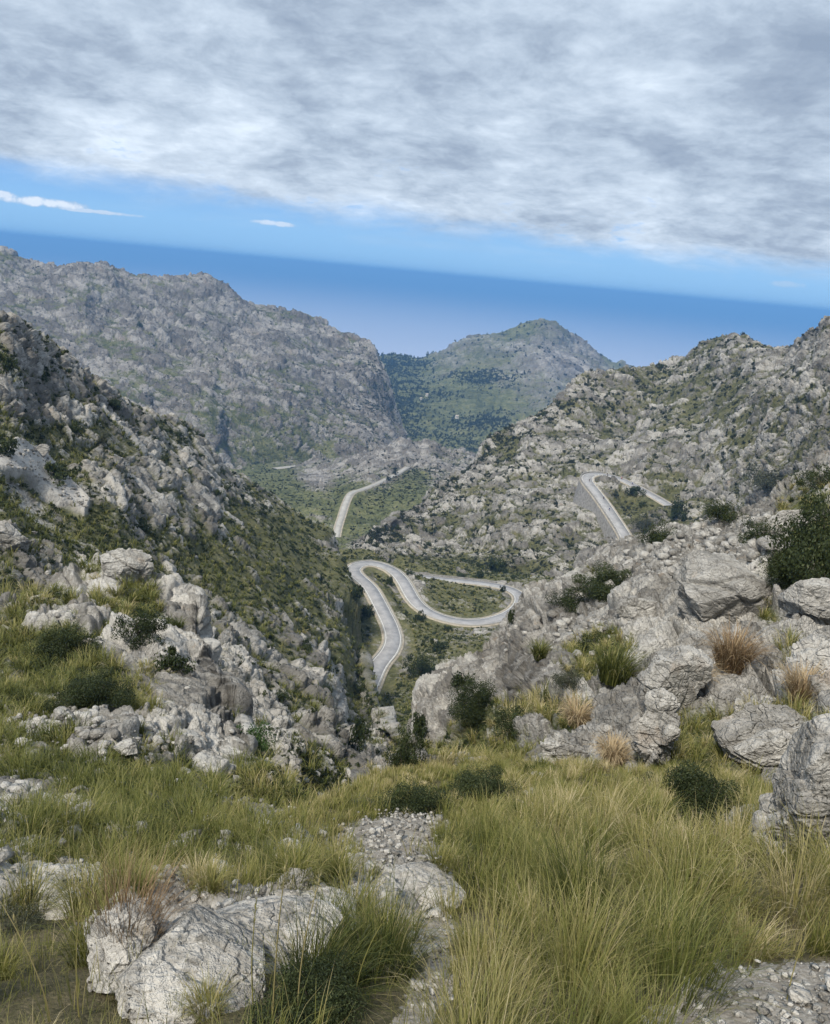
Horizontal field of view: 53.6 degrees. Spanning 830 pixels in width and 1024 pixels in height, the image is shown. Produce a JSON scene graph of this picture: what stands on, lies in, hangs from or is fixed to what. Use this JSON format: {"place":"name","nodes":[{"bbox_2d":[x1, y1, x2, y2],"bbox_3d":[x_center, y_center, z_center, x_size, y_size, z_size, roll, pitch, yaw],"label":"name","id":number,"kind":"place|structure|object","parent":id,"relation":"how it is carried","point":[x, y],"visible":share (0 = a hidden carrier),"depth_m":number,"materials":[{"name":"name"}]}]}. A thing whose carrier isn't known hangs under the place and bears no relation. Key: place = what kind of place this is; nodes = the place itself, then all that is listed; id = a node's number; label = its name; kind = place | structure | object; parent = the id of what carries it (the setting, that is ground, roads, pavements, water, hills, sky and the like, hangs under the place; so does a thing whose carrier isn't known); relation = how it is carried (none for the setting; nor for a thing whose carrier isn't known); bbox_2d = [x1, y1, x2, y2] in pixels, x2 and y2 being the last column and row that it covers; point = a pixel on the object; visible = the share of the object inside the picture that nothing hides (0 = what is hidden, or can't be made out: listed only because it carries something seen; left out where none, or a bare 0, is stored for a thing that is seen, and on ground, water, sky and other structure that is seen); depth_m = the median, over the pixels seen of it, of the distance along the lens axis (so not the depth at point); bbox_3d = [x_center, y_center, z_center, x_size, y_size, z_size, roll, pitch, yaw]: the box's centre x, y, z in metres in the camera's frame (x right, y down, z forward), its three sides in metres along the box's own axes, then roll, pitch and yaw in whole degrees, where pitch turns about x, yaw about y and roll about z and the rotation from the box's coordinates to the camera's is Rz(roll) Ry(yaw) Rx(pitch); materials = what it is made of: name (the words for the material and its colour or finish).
{"place":"outdoors","nodes":[
{"label":"outdoors","id":0,"kind":"place"},
{"bbox_2d":[0,562,303,919],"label":"grassy slope","id":1,"kind":"structure","parent":0,"point":[221,692],"depth_m":19.43,"materials":[{"name":"stone"}]},
{"bbox_2d":[53,706,71,721],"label":"rock","id":2,"kind":"object","parent":1,"relation":"on","point":[58,711],"visible":0.79,"depth_m":14.77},
{"bbox_2d":[22,621,103,666],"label":"shrub","id":3,"kind":"object","parent":1,"relation":"on","point":[65,641],"visible":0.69,"depth_m":21.23,"materials":[{"name":"green plant"}]},
{"bbox_2d":[41,666,136,711],"bbox_3d":[-6.130,3.394,15.798,1.642,0.828,1.372,11,17,18],"label":"shrub","id":4,"kind":"object","parent":1,"relation":"on","point":[79,692],"visible":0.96,"depth_m":15.65,"materials":[{"name":"green plant"}]},
{"bbox_2d":[113,738,136,755],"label":"rock","id":5,"kind":"object","parent":1,"relation":"on","point":[129,747],"visible":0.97,"depth_m":12.60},
{"bbox_2d":[100,548,153,585],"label":"boulder","id":6,"kind":"object","parent":1,"relation":"on","point":[122,562],"visible":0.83,"depth_m":29.02,"materials":[{"name":"stone"}]},
{"bbox_2d":[111,597,170,651],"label":"shrub","id":7,"kind":"object","parent":1,"relation":"on","point":[143,623],"visible":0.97,"depth_m":22.64,"materials":[{"name":"green plant"}]},
{"bbox_2d":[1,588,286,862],"bbox_3d":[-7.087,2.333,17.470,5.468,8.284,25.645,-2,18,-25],"label":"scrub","id":8,"kind":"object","parent":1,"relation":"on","point":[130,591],"visible":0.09,"depth_m":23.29,"materials":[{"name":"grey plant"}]},
{"bbox_2d":[0,583,313,901],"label":"gravel","id":9,"kind":"structure","parent":1,"relation":"on","point":[9,784],"depth_m":12.46,"materials":[{"name":"gravel"}]},
{"bbox_2d":[150,643,195,674],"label":"shrub","id":10,"kind":"object","parent":1,"relation":"on","point":[175,662],"visible":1,"depth_m":20.11,"materials":[{"name":"green plant"}]},
{"bbox_2d":[0,549,357,914],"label":"grass","id":11,"kind":"structure","parent":1,"relation":"on","point":[131,812],"depth_m":10.28,"materials":[{"name":"plant"}]},
{"bbox_2d":[236,720,278,751],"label":"shrub","id":12,"kind":"object","parent":1,"relation":"on","point":[262,744],"visible":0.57,"depth_m":16.89,"materials":[{"name":"green plant"}]},
{"bbox_2d":[0,310,406,805],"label":"hillside","id":13,"kind":"structure","parent":0,"point":[64,408],"depth_m":144.82,"materials":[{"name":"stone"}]},
{"bbox_2d":[0,352,18,374],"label":"shrub","id":14,"kind":"object","parent":13,"relation":"on","point":[7,364],"visible":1,"depth_m":130.72,"materials":[{"name":"green plant"}]},
{"bbox_2d":[0,434,20,456],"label":"shrub","id":15,"kind":"object","parent":13,"relation":"on","point":[6,445],"visible":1,"depth_m":108.94,"materials":[{"name":"green plant"}]},
{"bbox_2d":[0,520,29,552],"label":"boulder","id":16,"kind":"object","parent":13,"relation":"on","point":[11,535],"visible":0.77,"depth_m":79.13,"materials":[{"name":"stone"}]},
{"bbox_2d":[44,458,81,487],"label":"shrub","id":17,"kind":"object","parent":13,"relation":"on","point":[56,469],"visible":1,"depth_m":118.11,"materials":[{"name":"green plant"}]},
{"bbox_2d":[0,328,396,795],"bbox_3d":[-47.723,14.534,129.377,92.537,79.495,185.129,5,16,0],"label":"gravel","id":18,"kind":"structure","parent":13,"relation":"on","point":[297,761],"depth_m":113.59,"materials":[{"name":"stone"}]},
{"bbox_2d":[0,319,399,801],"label":"scrub","id":19,"kind":"object","parent":13,"relation":"on","point":[5,496],"visible":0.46,"depth_m":143.34,"materials":[{"name":"green plant"}]},
{"bbox_2d":[348,717,373,751],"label":"shrub","id":20,"kind":"object","parent":13,"relation":"on","point":[359,732],"visible":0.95,"depth_m":82.20,"materials":[{"name":"green plant"}]},
{"bbox_2d":[0,245,407,468],"bbox_3d":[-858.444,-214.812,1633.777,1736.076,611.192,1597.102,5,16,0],"label":"mountain","id":21,"kind":"structure","parent":0,"point":[120,291],"depth_m":1349.57,"materials":[{"name":"stone"}]},
{"bbox_2d":[2,257,404,466],"bbox_3d":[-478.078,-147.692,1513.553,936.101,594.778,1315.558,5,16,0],"label":"scrub","id":22,"kind":"object","parent":21,"relation":"on","point":[282,383],"visible":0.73,"depth_m":1361.38,"materials":[{"name":"plant"}]},
{"bbox_2d":[229,437,475,548],"bbox_3d":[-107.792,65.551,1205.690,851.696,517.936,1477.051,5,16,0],"label":"hill","id":23,"kind":"structure","parent":0,"point":[312,474],"depth_m":862.96,"materials":[{"name":"stone"}]},
{"bbox_2d":[235,440,471,546],"bbox_3d":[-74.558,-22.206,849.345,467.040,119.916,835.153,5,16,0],"label":"scrub","id":24,"kind":"object","parent":23,"relation":"on","point":[383,485],"visible":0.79,"depth_m":799.49,"materials":[{"name":"plant"}]},
{"bbox_2d":[334,467,408,536],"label":"road","id":25,"kind":"structure","parent":0,"point":[341,517],"depth_m":665.31,"materials":[{"name":"asphalt"}]},
{"bbox_2d":[0,242,820,366],"bbox_3d":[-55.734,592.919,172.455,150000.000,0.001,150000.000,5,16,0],"label":"sea","id":26,"kind":"structure","parent":0,"point":[386,316],"depth_m":19182.44,"materials":[{"name":"liquid"}]},
{"bbox_2d":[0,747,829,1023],"bbox_3d":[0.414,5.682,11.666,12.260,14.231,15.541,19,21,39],"label":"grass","id":27,"kind":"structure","parent":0,"point":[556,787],"depth_m":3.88,"materials":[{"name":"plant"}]},
{"bbox_2d":[0,766,829,1023],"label":"ground","id":28,"kind":"structure","parent":0,"point":[750,1013],"depth_m":3.11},
{"bbox_2d":[0,901,47,938],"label":"shrub","id":29,"kind":"object","parent":28,"relation":"on","point":[21,920],"visible":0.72,"depth_m":3.95,"materials":[{"name":"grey plant"}]},
{"bbox_2d":[0,894,50,1021],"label":"grass stalk","id":30,"kind":"object","parent":28,"relation":"on","point":[13,917],"depth_m":2.57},
{"bbox_2d":[76,867,85,1016],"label":"grass stalk","id":31,"kind":"object","parent":28,"relation":"on","point":[78,910],"depth_m":2.62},
{"bbox_2d":[86,898,160,994],"bbox_3d":[-1.060,1.614,3.014,0.272,0.254,0.373,-1,17,-22],"label":"boulder","id":32,"kind":"object","parent":28,"relation":"on","point":[121,960],"visible":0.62,"depth_m":2.96,"materials":[{"name":"stone"}]},
{"bbox_2d":[54,826,219,953],"bbox_3d":[-1.017,1.443,3.035,0.609,0.408,0.582,5,16,0],"label":"grass tussock","id":33,"kind":"object","parent":28,"relation":"on","point":[122,897],"depth_m":3.06,"materials":[{"name":"plant"}]},
{"bbox_2d":[115,904,266,1023],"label":"boulder","id":34,"kind":"object","parent":28,"relation":"on","point":[204,936],"visible":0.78,"depth_m":2.81,"materials":[{"name":"stone"}]},
{"bbox_2d":[251,878,259,1016],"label":"grass stalk","id":35,"kind":"object","parent":28,"relation":"on","point":[254,912],"depth_m":2.56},
{"bbox_2d":[217,895,342,973],"bbox_3d":[-0.564,1.672,3.268,0.536,0.154,0.440,5,16,0],"label":"boulder","id":36,"kind":"object","parent":28,"relation":"on","point":[242,913],"visible":0.45,"depth_m":3.27,"materials":[{"name":"stone"}]},
{"bbox_2d":[272,833,290,1018],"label":"grass stalk","id":37,"kind":"object","parent":28,"relation":"on","point":[285,867],"depth_m":2.51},
{"bbox_2d":[276,867,313,890],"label":"rock","id":38,"kind":"object","parent":28,"relation":"on","point":[299,879],"visible":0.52,"depth_m":4.05,"materials":[{"name":"stone"}]},
{"bbox_2d":[238,945,370,1023],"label":"shrub","id":39,"kind":"object","parent":28,"relation":"on","point":[337,999],"visible":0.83,"depth_m":2.60,"materials":[{"name":"green plant"}]},
{"bbox_2d":[297,867,321,1003],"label":"grass stalk","id":40,"kind":"object","parent":28,"relation":"on","point":[306,933],"depth_m":2.55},
{"bbox_2d":[293,886,355,930],"bbox_3d":[-0.436,1.878,3.877,0.335,0.107,0.301,5,16,0],"label":"boulder","id":41,"kind":"object","parent":28,"relation":"on","point":[306,894],"visible":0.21,"depth_m":3.90,"materials":[{"name":"stone"}]},
{"bbox_2d":[241,882,420,1023],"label":"grass tussock","id":42,"kind":"object","parent":28,"relation":"on","point":[318,939],"depth_m":2.82,"materials":[{"name":"plant"}]},
{"bbox_2d":[282,845,475,1000],"bbox_3d":[-0.155,1.548,3.029,0.764,0.433,0.673,-2,18,-25],"label":"grass tussock","id":43,"kind":"object","parent":28,"relation":"on","point":[388,928],"depth_m":3.12,"materials":[{"name":"plant"}]},
{"bbox_2d":[352,882,407,924],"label":"boulder","id":44,"kind":"object","parent":28,"relation":"on","point":[396,886],"visible":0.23,"depth_m":4.19,"materials":[{"name":"stone"}]},
{"bbox_2d":[382,717,429,769],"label":"shrub","id":45,"kind":"object","parent":28,"relation":"on","point":[403,759],"visible":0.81,"depth_m":14.43,"materials":[{"name":"green plant"}]},
{"bbox_2d":[373,774,457,817],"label":"shrub","id":46,"kind":"object","parent":28,"relation":"on","point":[425,803],"visible":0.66,"depth_m":8.25,"materials":[{"name":"green plant"}]},
{"bbox_2d":[392,862,466,910],"bbox_3d":[0.045,2.065,4.549,0.482,0.131,0.295,5,16,0],"label":"boulder","id":47,"kind":"object","parent":28,"relation":"on","point":[425,871],"visible":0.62,"depth_m":4.52,"materials":[{"name":"stone"}]},
{"bbox_2d":[56,808,829,1023],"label":"gravel","id":48,"kind":"structure","parent":28,"relation":"on","point":[763,1011],"depth_m":3.61,"materials":[{"name":"gravel"}]},
{"bbox_2d":[437,761,522,804],"bbox_3d":[0.797,3.088,9.238,0.963,0.485,0.804,19,21,39],"label":"shrub","id":49,"kind":"object","parent":28,"relation":"on","point":[467,782],"visible":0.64,"depth_m":9.23,"materials":[{"name":"green plant"}]},
{"bbox_2d":[540,729,588,766],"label":"boulder","id":50,"kind":"object","parent":28,"relation":"on","point":[556,744],"visible":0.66,"depth_m":12.69,"materials":[{"name":"stone"}]},
{"bbox_2d":[493,785,656,938],"bbox_3d":[0.713,1.674,3.845,0.875,0.644,0.836,18,21,38],"label":"grass tussock","id":51,"kind":"object","parent":28,"relation":"on","point":[561,874],"depth_m":3.92,"materials":[{"name":"plant"}]},
{"bbox_2d":[662,760,757,826],"bbox_3d":[2.427,2.365,6.894,0.739,0.553,0.885,17,20,35],"label":"shrub","id":52,"kind":"object","parent":28,"relation":"on","point":[686,781],"visible":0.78,"depth_m":6.88,"materials":[{"name":"green plant"}]},
{"bbox_2d":[748,713,829,857],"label":"boulder","id":53,"kind":"object","parent":28,"relation":"on","point":[804,766],"visible":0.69,"depth_m":4.96,"materials":[{"name":"stone"}]},
{"bbox_2d":[0,0,829,318],"label":"sky","id":54,"kind":"structure","parent":0,"point":[671,152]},
{"bbox_2d":[348,561,521,688],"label":"road","id":55,"kind":"structure","parent":0,"point":[385,656],"depth_m":314.59,"materials":[{"name":"asphalt"}]},
{"bbox_2d":[339,549,554,733],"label":"valley floor","id":56,"kind":"structure","parent":0,"point":[395,670],"depth_m":308.86,"materials":[{"name":"plant"}]},
{"bbox_2d":[400,649,437,679],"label":"shrub","id":57,"kind":"object","parent":56,"relation":"on","point":[422,666],"visible":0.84,"depth_m":249.32,"materials":[{"name":"green plant"}]},
{"bbox_2d":[347,562,513,657],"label":"verge","id":58,"kind":"structure","parent":56,"relation":"on","point":[380,626],"depth_m":322.29,"materials":[{"name":"gravel"}]},
{"bbox_2d":[422,636,448,653],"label":"shrub","id":59,"kind":"object","parent":56,"relation":"on","point":[435,646],"visible":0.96,"depth_m":267.61,"materials":[{"name":"green plant"}]},
{"bbox_2d":[361,565,521,693],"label":"verge","id":60,"kind":"structure","parent":56,"relation":"on","point":[402,639],"depth_m":308.49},
{"bbox_2d":[378,567,499,625],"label":"parapet","id":61,"kind":"structure","parent":60,"relation":"on","point":[433,617],"depth_m":311.16,"materials":[{"name":"concrete"}]},
{"bbox_2d":[342,548,554,724],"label":"scrub","id":62,"kind":"object","parent":56,"relation":"on","point":[454,608],"visible":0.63,"depth_m":335.40,"materials":[{"name":"green plant"}]},
{"bbox_2d":[409,571,496,582],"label":"parapet","id":63,"kind":"structure","parent":56,"relation":"on","point":[455,577],"depth_m":376.21,"materials":[{"name":"stone"}]},
{"bbox_2d":[380,318,634,453],"bbox_3d":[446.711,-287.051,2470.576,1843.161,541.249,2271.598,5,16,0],"label":"mountain","id":64,"kind":"structure","parent":0,"point":[547,366],"depth_m":2233.79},
{"bbox_2d":[380,320,633,451],"bbox_3d":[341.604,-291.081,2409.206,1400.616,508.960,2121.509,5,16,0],"label":"forest","id":65,"kind":"object","parent":64,"relation":"on","point":[391,362],"visible":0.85,"depth_m":2140.82,"materials":[{"name":"plant"}]},
{"bbox_2d":[350,450,829,827],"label":"rocky slope","id":66,"kind":"structure","parent":0,"point":[618,708],"depth_m":24.08,"materials":[{"name":"stone"}]},
{"bbox_2d":[411,712,427,738],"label":"shrub","id":67,"kind":"object","parent":66,"relation":"on","point":[419,722],"visible":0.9,"depth_m":39.12,"materials":[{"name":"green plant"}]},
{"bbox_2d":[449,670,474,693],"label":"shrub","id":68,"kind":"object","parent":66,"relation":"on","point":[459,677],"visible":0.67,"depth_m":43.08,"materials":[{"name":"green plant"}]},
{"bbox_2d":[445,677,497,728],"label":"shrub","id":69,"kind":"object","parent":66,"relation":"on","point":[473,704],"visible":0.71,"depth_m":36.74,"materials":[{"name":"green plant"}]},
{"bbox_2d":[490,704,527,737],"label":"shrub","id":70,"kind":"object","parent":66,"relation":"on","point":[515,713],"visible":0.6,"depth_m":16.46,"materials":[{"name":"green plant"}]},
{"bbox_2d":[525,637,555,661],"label":"grass tussock","id":71,"kind":"object","parent":66,"relation":"on","point":[539,652],"depth_m":30.73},
{"bbox_2d":[544,585,592,613],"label":"shrub","id":72,"kind":"object","parent":66,"relation":"on","point":[568,600],"visible":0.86,"depth_m":42.73,"materials":[{"name":"green plant"}]},
{"bbox_2d":[550,663,589,691],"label":"shrub","id":73,"kind":"object","parent":66,"relation":"on","point":[569,678],"visible":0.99,"depth_m":16.28,"materials":[{"name":"green plant"}]},
{"bbox_2d":[548,693,596,728],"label":"grass tussock","id":74,"kind":"object","parent":66,"relation":"on","point":[575,713],"depth_m":15.12,"materials":[{"name":"plant"}]},
{"bbox_2d":[562,570,589,596],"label":"boulder","id":75,"kind":"object","parent":66,"relation":"on","point":[566,580],"visible":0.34,"depth_m":45.26,"materials":[{"name":"stone"}]},
{"bbox_2d":[572,630,607,652],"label":"shrub","id":76,"kind":"object","parent":66,"relation":"on","point":[587,642],"visible":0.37,"depth_m":27.67,"materials":[{"name":"green plant"}]},
{"bbox_2d":[361,462,829,785],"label":"grass","id":77,"kind":"structure","parent":66,"relation":"on","point":[534,701],"depth_m":15.90,"materials":[{"name":"plant"}]},
{"bbox_2d":[570,559,631,602],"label":"shrub","id":78,"kind":"object","parent":66,"relation":"on","point":[601,592],"visible":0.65,"depth_m":41.51,"materials":[{"name":"green plant"}]},
{"bbox_2d":[375,488,829,764],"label":"scrub","id":79,"kind":"object","parent":66,"relation":"on","point":[790,500],"visible":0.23,"depth_m":36.69,"materials":[{"name":"green plant"}]},
{"bbox_2d":[582,726,639,766],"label":"grass tussock","id":80,"kind":"object","parent":66,"relation":"on","point":[616,748],"depth_m":12.19,"materials":[{"name":"plant"}]},
{"bbox_2d":[572,631,650,686],"bbox_3d":[4.087,2.926,16.654,1.806,1.043,1.700,-8,21,-39],"label":"grass tussock","id":81,"kind":"object","parent":66,"relation":"on","point":[610,672],"depth_m":16.57,"materials":[{"name":"plant"}]},
{"bbox_2d":[615,595,660,622],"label":"boulder","id":82,"kind":"object","parent":66,"relation":"on","point":[631,607],"visible":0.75,"depth_m":28.43,"materials":[{"name":"stone"}]},
{"bbox_2d":[500,512,791,657],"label":"gravel","id":83,"kind":"structure","parent":66,"relation":"on","point":[729,540],"depth_m":39.90,"materials":[{"name":"stone"}]},
{"bbox_2d":[630,688,680,768],"bbox_3d":[3.407,3.156,11.650,0.709,1.308,0.766,5,16,0],"label":"boulder","id":84,"kind":"object","parent":66,"relation":"on","point":[655,734],"visible":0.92,"depth_m":11.50,"materials":[{"name":"stone"}]},
{"bbox_2d":[635,517,677,543],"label":"shrub","id":85,"kind":"object","parent":66,"relation":"on","point":[654,536],"visible":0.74,"depth_m":51.43,"materials":[{"name":"green plant"}]},
{"bbox_2d":[636,645,712,714],"bbox_3d":[4.246,2.800,13.585,1.290,1.386,0.866,1,17,-15],"label":"boulder","id":86,"kind":"object","parent":66,"relation":"on","point":[682,673],"visible":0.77,"depth_m":13.17,"materials":[{"name":"stone"}]},
{"bbox_2d":[675,550,772,623],"bbox_3d":[9.082,2.630,24.695,2.671,2.634,2.757,5,16,0],"label":"boulder","id":87,"kind":"object","parent":66,"relation":"on","point":[714,586],"visible":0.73,"depth_m":23.65,"materials":[{"name":"stone"}]},
{"bbox_2d":[702,497,745,526],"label":"shrub","id":88,"kind":"object","parent":66,"relation":"on","point":[727,514],"visible":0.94,"depth_m":51.17,"materials":[{"name":"green plant"}]},
{"bbox_2d":[695,617,778,674],"bbox_3d":[5.496,2.253,14.088,1.707,0.964,1.696,5,16,0],"label":"grass tussock","id":89,"kind":"object","parent":66,"relation":"on","point":[734,655],"depth_m":14.04,"materials":[{"name":"plant"}]},
{"bbox_2d":[735,514,779,543],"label":"shrub","id":90,"kind":"object","parent":66,"relation":"on","point":[749,534],"visible":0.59,"depth_m":35.30,"materials":[{"name":"green plant"}]},
{"bbox_2d":[711,702,808,771],"bbox_3d":[4.744,3.119,11.280,1.279,0.968,1.040,5,16,0],"label":"boulder","id":91,"kind":"object","parent":66,"relation":"on","point":[754,733],"visible":0.73,"depth_m":11.06,"materials":[{"name":"stone"}]},
{"bbox_2d":[755,544,807,589],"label":"shrub","id":92,"kind":"object","parent":66,"relation":"on","point":[774,571],"visible":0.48,"depth_m":23.50,"materials":[{"name":"green plant"}]},
{"bbox_2d":[753,509,829,538],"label":"boulder","id":93,"kind":"object","parent":66,"relation":"on","point":[782,513],"visible":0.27,"depth_m":35.09,"materials":[{"name":"stone"}]},
{"bbox_2d":[766,477,829,584],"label":"shrub","id":94,"kind":"object","parent":66,"relation":"on","point":[815,548],"visible":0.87,"depth_m":22.59,"materials":[{"name":"green plant"}]},
{"bbox_2d":[769,652,829,704],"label":"grass tussock","id":95,"kind":"object","parent":66,"relation":"on","point":[795,685],"depth_m":11.98,"materials":[{"name":"plant"}]},
{"bbox_2d":[777,577,829,624],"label":"boulder","id":96,"kind":"object","parent":66,"relation":"on","point":[809,597],"visible":0.93,"depth_m":17.60,"materials":[{"name":"stone"}]},
{"bbox_2d":[789,462,829,488],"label":"shrub","id":97,"kind":"object","parent":66,"relation":"on","point":[811,475],"visible":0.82,"depth_m":44.49,"materials":[{"name":"green plant"}]},
{"bbox_2d":[802,556,829,579],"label":"shrub","id":98,"kind":"object","parent":66,"relation":"on","point":[813,574],"visible":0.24,"depth_m":21.66,"materials":[{"name":"green plant"}]},
{"bbox_2d":[352,316,829,615],"bbox_3d":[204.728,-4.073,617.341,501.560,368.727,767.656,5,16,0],"label":"hill","id":99,"kind":"structure","parent":0,"point":[705,440],"depth_m":480.38,"materials":[{"name":"stone"}]},
{"bbox_2d":[488,556,506,571],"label":"shrub","id":100,"kind":"object","parent":99,"relation":"on","point":[494,565],"visible":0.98,"depth_m":396.90,"materials":[{"name":"green plant"}]},
{"bbox_2d":[351,318,829,573],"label":"scrub","id":101,"kind":"object","parent":99,"relation":"on","point":[395,534],"visible":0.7,"depth_m":505.27,"materials":[{"name":"plant"}]},
{"bbox_2d":[573,471,620,540],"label":"retaining wall","id":102,"kind":"structure","parent":99,"relation":"on","point":[582,498],"depth_m":440.25,"materials":[{"name":"stone"}]},
{"bbox_2d":[626,514,661,532],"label":"shrub","id":103,"kind":"object","parent":99,"relation":"on","point":[644,522],"visible":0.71,"depth_m":411.01,"materials":[{"name":"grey plant"}]},
{"bbox_2d":[669,498,687,521],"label":"shrub","id":104,"kind":"object","parent":99,"relation":"on","point":[676,509],"visible":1,"depth_m":398.92,"materials":[{"name":"green plant"}]},
{"bbox_2d":[735,463,783,491],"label":"shrub","id":105,"kind":"object","parent":99,"relation":"on","point":[766,480],"visible":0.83,"depth_m":342.99,"materials":[{"name":"green plant"}]},
{"bbox_2d":[581,473,670,537],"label":"road","id":106,"kind":"structure","parent":0,"point":[618,523],"depth_m":441.94,"materials":[{"name":"asphalt"}]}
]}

